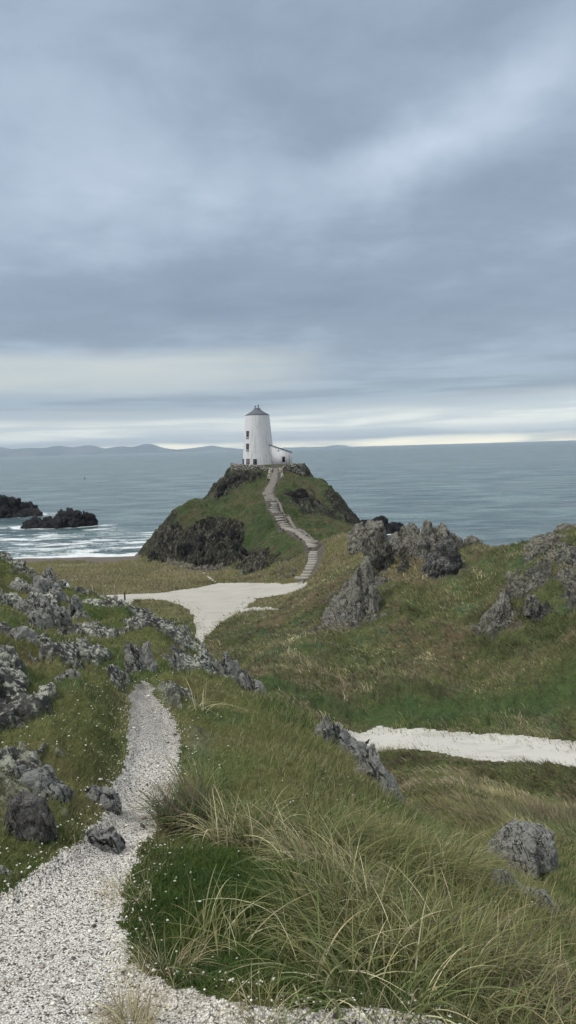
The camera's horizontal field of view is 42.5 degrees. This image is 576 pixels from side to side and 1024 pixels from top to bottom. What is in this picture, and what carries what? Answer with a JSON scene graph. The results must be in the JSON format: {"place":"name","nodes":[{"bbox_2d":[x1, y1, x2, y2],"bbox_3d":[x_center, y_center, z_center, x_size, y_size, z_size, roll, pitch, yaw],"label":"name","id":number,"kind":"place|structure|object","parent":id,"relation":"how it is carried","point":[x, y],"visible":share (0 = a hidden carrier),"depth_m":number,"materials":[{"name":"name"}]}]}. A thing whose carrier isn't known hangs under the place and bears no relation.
{"place":"outdoors","nodes":[
{"label":"outdoors","id":0,"kind":"place"},
{"bbox_2d":[0,451,57,456],"bbox_3d":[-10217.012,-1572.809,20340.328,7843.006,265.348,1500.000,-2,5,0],"label":"hills","id":1,"kind":"structure","parent":0,"point":[22,454],"depth_m":19988.15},
{"bbox_2d":[14,552,139,563],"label":"beach","id":2,"kind":"structure","parent":0,"point":[88,559],"depth_m":135.43,"materials":[{"name":"brown sand"}]},
{"bbox_2d":[0,444,193,454],"bbox_3d":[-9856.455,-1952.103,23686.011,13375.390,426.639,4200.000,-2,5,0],"label":"hills","id":3,"kind":"structure","parent":0,"point":[91,449],"depth_m":22774.28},
{"bbox_2d":[0,681,452,1023],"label":"path","id":4,"kind":"structure","parent":0,"point":[31,883],"depth_m":2.74,"materials":[{"name":"grey gravel"}]},
{"bbox_2d":[84,826,125,854],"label":"rock","id":5,"kind":"object","parent":4,"relation":"on","point":[109,839],"visible":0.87,"depth_m":3.48,"materials":[{"name":"grey stone"}]},
{"bbox_2d":[85,864,154,913],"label":"marram clump","id":6,"kind":"object","parent":4,"relation":"on","point":[117,888],"visible":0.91,"depth_m":3.04,"materials":[{"name":"green plant"}]},
{"bbox_2d":[77,955,188,1023],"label":"marram clump","id":7,"kind":"object","parent":4,"relation":"on","point":[133,1013],"visible":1,"depth_m":2.21,"materials":[{"name":"beige plant"}]},
{"bbox_2d":[204,954,319,1023],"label":"marram clump","id":8,"kind":"object","parent":4,"relation":"on","point":[240,1007],"visible":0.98,"depth_m":2.20,"materials":[{"name":"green plant"}]},
{"bbox_2d":[139,463,360,574],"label":"headland","id":9,"kind":"structure","parent":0,"point":[167,528],"depth_m":125.90,"materials":[{"name":"green plant"}]},
{"bbox_2d":[147,536,173,561],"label":"rock cliff","id":10,"kind":"structure","parent":9,"relation":"on","point":[152,555],"depth_m":123.36,"materials":[{"name":"grey stone"}]},
{"bbox_2d":[26,466,358,599],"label":"dune grass","id":11,"kind":"structure","parent":9,"relation":"on","point":[76,571],"depth_m":102.26,"materials":[{"name":"green plant"}]},
{"bbox_2d":[176,528,239,559],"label":"rock cliff","id":12,"kind":"structure","parent":9,"relation":"on","point":[184,548],"depth_m":118.52,"materials":[{"name":"grey stone"}]},
{"bbox_2d":[214,474,239,497],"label":"rock crag","id":13,"kind":"structure","parent":9,"relation":"on","point":[223,485],"depth_m":151.97,"materials":[{"name":"grey stone"}]},
{"bbox_2d":[236,546,254,558],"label":"rock","id":14,"kind":"object","parent":9,"relation":"on","point":[242,551],"visible":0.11,"depth_m":107.90,"materials":[{"name":"grey stone"}]},
{"bbox_2d":[230,463,268,471],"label":"stone wall","id":15,"kind":"structure","parent":9,"relation":"on","point":[233,466],"depth_m":155.71,"materials":[{"name":"grey stone"}]},
{"bbox_2d":[242,405,291,464],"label":"lighthouse tower","id":16,"kind":"structure","parent":9,"relation":"on","point":[259,448],"depth_m":159.75,"materials":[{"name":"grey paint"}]},
{"bbox_2d":[267,467,272,480],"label":"ramp wall","id":17,"kind":"structure","parent":9,"relation":"on","point":[269,473],"depth_m":151.72,"materials":[{"name":"stone"}]},
{"bbox_2d":[279,467,283,476],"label":"ramp wall","id":18,"kind":"structure","parent":9,"relation":"on","point":[281,471],"depth_m":152.62,"materials":[{"name":"stone"}]},
{"bbox_2d":[269,502,316,547],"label":"stone stairs","id":19,"kind":"structure","parent":9,"relation":"on","point":[284,526],"depth_m":113.96,"materials":[{"name":"grey stone"}]},
{"bbox_2d":[282,463,304,475],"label":"stone wall","id":20,"kind":"structure","parent":9,"relation":"on","point":[299,468],"depth_m":156.83,"materials":[{"name":"grey stone"}]},
{"bbox_2d":[277,505,318,543],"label":"kerb","id":21,"kind":"structure","parent":9,"relation":"on","point":[287,521],"depth_m":111.62,"materials":[{"name":"stone"}]},
{"bbox_2d":[283,488,321,504],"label":"rock crag","id":22,"kind":"structure","parent":9,"relation":"on","point":[301,493],"depth_m":140.42,"materials":[{"name":"grey stone"}]},
{"bbox_2d":[178,445,349,450],"bbox_3d":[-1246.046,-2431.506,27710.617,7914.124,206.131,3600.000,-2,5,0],"label":"hills","id":23,"kind":"structure","parent":0,"point":[211,448],"depth_m":26687.21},
{"bbox_2d":[262,468,278,501],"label":"stone path","id":24,"kind":"structure","parent":0,"point":[272,483],"depth_m":144.38,"materials":[{"name":"grey stone"}]},
{"bbox_2d":[0,440,575,558],"bbox_3d":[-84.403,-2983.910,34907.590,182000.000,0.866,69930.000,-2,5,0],"label":"sea","id":25,"kind":"structure","parent":0,"point":[498,494],"depth_m":372.50,"materials":[{"name":"liquid"}]},
{"bbox_2d":[0,494,42,517],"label":"sea rock","id":26,"kind":"object","parent":25,"relation":"in","point":[12,507],"visible":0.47,"depth_m":242.14,"materials":[{"name":"black stone"}]},
{"bbox_2d":[19,507,98,528],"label":"sea rock","id":27,"kind":"object","parent":25,"relation":"in","point":[69,518],"visible":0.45,"depth_m":203.33,"materials":[{"name":"black stone"}]},
{"bbox_2d":[361,515,403,533],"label":"sea rock","id":28,"kind":"object","parent":25,"relation":"in","point":[391,527],"visible":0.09,"depth_m":166.36,"materials":[{"name":"black stone"}]},
{"bbox_2d":[0,552,575,1023],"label":"hill ridge","id":29,"kind":"structure","parent":0,"point":[14,688],"depth_m":5.19,"materials":[{"name":"green plant"}]},
{"bbox_2d":[0,865,13,874],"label":"rock","id":30,"kind":"object","parent":29,"relation":"on","point":[2,870],"visible":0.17,"depth_m":3.05,"materials":[{"name":"grey stone"}]},
{"bbox_2d":[0,551,25,567],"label":"rock","id":31,"kind":"object","parent":29,"relation":"on","point":[23,563],"visible":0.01,"depth_m":14.79,"materials":[{"name":"grey stone"}]},
{"bbox_2d":[15,716,26,727],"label":"rock","id":32,"kind":"object","parent":29,"relation":"on","point":[20,721],"visible":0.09,"depth_m":4.73,"materials":[{"name":"grey stone"}]},
{"bbox_2d":[10,625,39,647],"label":"boulder","id":33,"kind":"object","parent":29,"relation":"on","point":[24,632],"visible":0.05,"depth_m":6.60,"materials":[{"name":"grey stone"}]},
{"bbox_2d":[3,791,57,844],"bbox_3d":[-1.181,1.394,3.363,0.237,0.247,0.208,-4,5,-24],"label":"boulder","id":34,"kind":"object","parent":29,"relation":"on","point":[28,815],"visible":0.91,"depth_m":3.30,"materials":[{"name":"grey stone"}]},
{"bbox_2d":[27,613,45,632],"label":"rock","id":35,"kind":"object","parent":29,"relation":"on","point":[36,619],"visible":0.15,"depth_m":8.50,"materials":[{"name":"grey stone"}]},
{"bbox_2d":[9,576,69,601],"bbox_3d":[-4.336,1.523,12.805,1.117,0.842,0.948,0,5,15],"label":"rock outcrop","id":36,"kind":"object","parent":29,"relation":"on","point":[38,584],"visible":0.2,"depth_m":12.68,"materials":[{"name":"grey stone"}]},
{"bbox_2d":[5,764,74,802],"bbox_3d":[-1.391,1.459,3.779,0.566,0.327,0.384,-2,5,0],"label":"rock ledge","id":37,"kind":"object","parent":29,"relation":"on","point":[46,780],"visible":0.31,"depth_m":3.71,"materials":[{"name":"grey stone"}]},
{"bbox_2d":[13,594,73,628],"bbox_3d":[-3.341,1.511,9.985,0.927,0.803,0.858,-2,5,0],"label":"rock outcrop","id":38,"kind":"object","parent":29,"relation":"on","point":[46,611],"visible":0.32,"depth_m":9.90,"materials":[{"name":"grey stone"}]},
{"bbox_2d":[41,566,68,584],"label":"rock","id":39,"kind":"object","parent":29,"relation":"on","point":[48,573],"visible":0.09,"depth_m":14.72,"materials":[{"name":"grey stone"}]},
{"bbox_2d":[51,669,82,681],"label":"rock","id":40,"kind":"object","parent":29,"relation":"on","point":[69,672],"visible":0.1,"depth_m":5.80,"materials":[{"name":"grey stone"}]},
{"bbox_2d":[67,595,90,619],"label":"rock","id":41,"kind":"object","parent":29,"relation":"on","point":[75,607],"visible":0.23,"depth_m":10.84,"materials":[{"name":"grey stone"}]},
{"bbox_2d":[83,785,122,815],"bbox_3d":[-1.031,1.647,4.034,0.348,0.338,0.256,3,7,45],"label":"rock","id":42,"kind":"object","parent":29,"relation":"on","point":[105,796],"visible":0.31,"depth_m":3.96,"materials":[{"name":"grey stone"}]},
{"bbox_2d":[123,641,158,673],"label":"rock","id":43,"kind":"object","parent":29,"relation":"on","point":[137,657],"visible":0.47,"depth_m":7.82,"materials":[{"name":"grey stone"}]},
{"bbox_2d":[85,913,233,1002],"bbox_3d":[-0.392,1.500,2.454,0.546,0.324,0.582,-5,6,-32],"label":"marram clump","id":44,"kind":"object","parent":29,"relation":"on","point":[197,959],"visible":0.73,"depth_m":2.51,"materials":[{"name":"green plant"}]},
{"bbox_2d":[160,617,191,635],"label":"rock","id":45,"kind":"object","parent":29,"relation":"on","point":[186,628],"visible":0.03,"depth_m":14.90,"materials":[{"name":"grey stone"}]},
{"bbox_2d":[169,653,185,671],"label":"rock","id":46,"kind":"object","parent":29,"relation":"on","point":[176,662],"visible":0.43,"depth_m":8.60,"materials":[{"name":"grey stone"}]},
{"bbox_2d":[109,762,253,837],"bbox_3d":[-0.599,1.567,4.001,0.973,0.479,0.753,-5,6,-38],"label":"marram clump","id":47,"kind":"object","parent":29,"relation":"on","point":[179,800],"visible":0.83,"depth_m":3.94,"materials":[{"name":"green plant"}]},
{"bbox_2d":[193,637,206,648],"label":"rock","id":48,"kind":"object","parent":29,"relation":"on","point":[198,641],"visible":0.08,"depth_m":13.37,"materials":[{"name":"grey stone"}]},
{"bbox_2d":[153,746,249,802],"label":"marram clump","id":49,"kind":"object","parent":29,"relation":"on","point":[208,776],"visible":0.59,"depth_m":4.45,"materials":[{"name":"green plant"}]},
{"bbox_2d":[150,775,277,859],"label":"marram clump","id":50,"kind":"object","parent":29,"relation":"on","point":[229,834],"visible":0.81,"depth_m":3.76,"materials":[{"name":"green plant"}]},
{"bbox_2d":[211,659,219,674],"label":"rock","id":51,"kind":"object","parent":29,"relation":"on","point":[215,667],"visible":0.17,"depth_m":9.86,"materials":[{"name":"grey stone"}]},
{"bbox_2d":[184,678,249,715],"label":"marram clump","id":52,"kind":"object","parent":29,"relation":"on","point":[195,706],"visible":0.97,"depth_m":6.34,"materials":[{"name":"green plant"}]},
{"bbox_2d":[220,651,240,683],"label":"rock","id":53,"kind":"object","parent":29,"relation":"on","point":[228,666],"visible":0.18,"depth_m":9.55,"materials":[{"name":"grey stone"}]},
{"bbox_2d":[152,856,314,961],"bbox_3d":[-0.216,1.515,2.787,0.536,0.364,0.567,-6,7,-42],"label":"marram clump","id":54,"kind":"object","parent":29,"relation":"on","point":[235,924],"visible":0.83,"depth_m":2.75,"materials":[{"name":"green plant"}]},
{"bbox_2d":[238,669,266,693],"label":"rock","id":55,"kind":"object","parent":29,"relation":"on","point":[245,680],"visible":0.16,"depth_m":9.08,"materials":[{"name":"grey stone"}]},
{"bbox_2d":[213,779,317,838],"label":"marram clump","id":56,"kind":"object","parent":29,"relation":"on","point":[273,819],"visible":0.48,"depth_m":4.05,"materials":[{"name":"green plant"}]},
{"bbox_2d":[0,735,573,1023],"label":"sward","id":57,"kind":"structure","parent":29,"relation":"on","point":[238,948],"depth_m":2.93,"materials":[{"name":"green plant"}]},
{"bbox_2d":[0,552,575,1023],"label":"grass","id":58,"kind":"structure","parent":29,"relation":"on","point":[564,866],"depth_m":4.66,"materials":[{"name":"green plant"}]},
{"bbox_2d":[164,865,441,1023],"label":"marram clump","id":59,"kind":"object","parent":29,"relation":"on","point":[326,953],"visible":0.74,"depth_m":2.47,"materials":[{"name":"green plant"}]},
{"bbox_2d":[227,786,407,877],"bbox_3d":[0.069,1.627,3.536,0.936,0.572,0.910,-3,5,-14],"label":"marram clump","id":60,"kind":"object","parent":29,"relation":"on","point":[290,844],"visible":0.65,"depth_m":3.54,"materials":[{"name":"green plant"}]},
{"bbox_2d":[199,814,473,997],"bbox_3d":[0.220,1.551,2.854,1.273,0.543,1.158,-2,5,0],"label":"marram clump","id":61,"kind":"object","parent":29,"relation":"on","point":[293,895],"visible":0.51,"depth_m":2.91,"materials":[{"name":"green plant"}]},
{"bbox_2d":[313,715,366,761],"bbox_3d":[0.494,2.086,6.503,0.552,0.629,0.446,-2,5,0],"label":"rock","id":62,"kind":"object","parent":29,"relation":"on","point":[346,739],"visible":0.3,"depth_m":6.46,"materials":[{"name":"grey stone"}]},
{"bbox_2d":[276,780,450,872],"bbox_3d":[0.408,1.706,3.910,1.007,0.533,1.101,-2,5,0],"label":"marram clump","id":63,"kind":"object","parent":29,"relation":"on","point":[362,831],"visible":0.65,"depth_m":3.86,"materials":[{"name":"green plant"}]},
{"bbox_2d":[179,866,556,1023],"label":"marram clump","id":64,"kind":"object","parent":29,"relation":"on","point":[406,990],"visible":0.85,"depth_m":2.35,"materials":[{"name":"green plant"}]},
{"bbox_2d":[354,743,405,807],"bbox_3d":[0.675,2.097,5.628,0.528,0.667,0.404,-2,5,0],"label":"rock","id":65,"kind":"object","parent":29,"relation":"on","point":[370,757],"visible":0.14,"depth_m":5.55,"materials":[{"name":"grey stone"}]},
{"bbox_2d":[245,834,538,1018],"bbox_3d":[0.286,1.580,2.785,1.137,0.602,1.329,-3,5,-14],"label":"marram clump","id":66,"kind":"object","parent":29,"relation":"on","point":[350,908],"visible":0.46,"depth_m":2.79,"materials":[{"name":"green plant"}]},
{"bbox_2d":[368,791,522,902],"bbox_3d":[0.766,1.742,3.717,1.082,0.547,1.000,-6,7,-44],"label":"marram clump","id":67,"kind":"object","parent":29,"relation":"on","point":[413,849],"visible":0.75,"depth_m":3.64,"materials":[{"name":"green plant"}]},
{"bbox_2d":[327,850,575,1023],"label":"marram clump","id":68,"kind":"object","parent":29,"relation":"on","point":[476,935],"visible":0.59,"depth_m":2.58,"materials":[{"name":"green plant"}]},
{"bbox_2d":[388,870,574,1001],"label":"marram clump","id":69,"kind":"object","parent":29,"relation":"on","point":[497,926],"visible":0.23,"depth_m":2.71,"materials":[{"name":"green plant"}]},
{"bbox_2d":[425,925,575,1023],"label":"marram clump","id":70,"kind":"object","parent":29,"relation":"on","point":[541,997],"visible":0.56,"depth_m":2.40,"materials":[{"name":"green plant"}]},
{"bbox_2d":[489,869,558,914],"bbox_3d":[1.130,1.891,3.570,0.423,0.311,0.289,-3,5,-11],"label":"rock","id":71,"kind":"object","parent":29,"relation":"on","point":[506,877],"visible":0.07,"depth_m":3.57,"materials":[{"name":"grey stone"}]},
{"bbox_2d":[503,921,575,1011],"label":"marram clump","id":72,"kind":"object","parent":29,"relation":"on","point":[565,958],"visible":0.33,"depth_m":2.73,"materials":[{"name":"green plant"}]},
{"bbox_2d":[0,0,575,449],"label":"sky","id":73,"kind":"structure","parent":0,"point":[351,222],"materials":[{"name":"grey"}]},
{"bbox_2d":[275,497,318,543],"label":"stone path","id":74,"kind":"structure","parent":0,"point":[289,518],"depth_m":117.95,"materials":[{"name":"grey stone"}]},
{"bbox_2d":[26,526,575,907],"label":"ground","id":75,"kind":"structure","parent":0,"point":[556,575],"depth_m":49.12,"materials":[{"name":"green plant"}]},
{"bbox_2d":[0,594,564,1023],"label":"shell fragments","id":76,"kind":"object","parent":75,"relation":"on","point":[260,980],"visible":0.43,"depth_m":3.19,"materials":[{"name":"white"}]},
{"bbox_2d":[294,551,317,579],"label":"stone stairs","id":77,"kind":"structure","parent":75,"relation":"on","point":[312,560],"depth_m":91.48,"materials":[{"name":"grey stone"}]},
{"bbox_2d":[321,556,381,626],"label":"rock outcrop","id":78,"kind":"object","parent":75,"relation":"on","point":[356,598],"visible":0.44,"depth_m":57.80,"materials":[{"name":"grey stone"}]},
{"bbox_2d":[347,519,388,554],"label":"rock","id":79,"kind":"object","parent":75,"relation":"on","point":[359,534],"visible":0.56,"depth_m":84.82,"materials":[{"name":"grey stone"}]},
{"bbox_2d":[363,530,394,576],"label":"rock","id":80,"kind":"object","parent":75,"relation":"on","point":[379,552],"visible":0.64,"depth_m":66.94,"materials":[{"name":"grey stone"}]},
{"bbox_2d":[397,553,409,573],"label":"rock","id":81,"kind":"object","parent":75,"relation":"on","point":[404,564],"visible":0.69,"depth_m":64.76,"materials":[{"name":"grey stone"}]},
{"bbox_2d":[389,522,419,557],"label":"rock","id":82,"kind":"object","parent":75,"relation":"on","point":[402,542],"visible":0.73,"depth_m":70.50,"materials":[{"name":"grey stone"}]},
{"bbox_2d":[414,519,462,559],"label":"rock outcrop","id":83,"kind":"object","parent":75,"relation":"on","point":[429,537],"visible":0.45,"depth_m":68.98,"materials":[{"name":"grey stone"}]},
{"bbox_2d":[421,537,461,579],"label":"boulder","id":84,"kind":"object","parent":75,"relation":"on","point":[443,557],"visible":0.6,"depth_m":62.83,"materials":[{"name":"grey stone"}]},
{"bbox_2d":[316,749,575,1023],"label":"long grass","id":85,"kind":"structure","parent":75,"relation":"on","point":[501,1007],"depth_m":2.41,"materials":[{"name":"green plant"}]},
{"bbox_2d":[463,535,482,545],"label":"rock","id":86,"kind":"object","parent":75,"relation":"on","point":[470,540],"visible":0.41,"depth_m":70.11,"materials":[{"name":"grey stone"}]},
{"bbox_2d":[478,588,511,626],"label":"rock outcrop","id":87,"kind":"object","parent":75,"relation":"on","point":[499,607],"visible":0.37,"depth_m":52.29,"materials":[{"name":"grey stone"}]},
{"bbox_2d":[505,571,512,576],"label":"rock","id":88,"kind":"object","parent":75,"relation":"on","point":[508,573],"visible":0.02,"depth_m":58.35,"materials":[{"name":"grey stone"}]},
{"bbox_2d":[485,818,557,880],"bbox_3d":[3.944,5.642,12.504,1.211,0.809,0.904,0,5,13],"label":"boulder","id":89,"kind":"object","parent":75,"relation":"on","point":[531,845],"visible":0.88,"depth_m":12.31,"materials":[{"name":"grey stone"}]},
{"bbox_2d":[523,595,541,616],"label":"rock","id":90,"kind":"object","parent":75,"relation":"on","point":[532,606],"visible":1,"depth_m":50.91,"materials":[{"name":"grey stone"}]},
{"bbox_2d":[522,523,575,549],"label":"rock outcrop","id":91,"kind":"object","parent":75,"relation":"on","point":[534,540],"visible":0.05,"depth_m":61.77,"materials":[{"name":"grey stone"}]},
{"bbox_2d":[107,572,575,766],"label":"sand path","id":92,"kind":"structure","parent":0,"point":[215,602],"depth_m":38.29,"materials":[{"name":"beige sand"}]}
]}

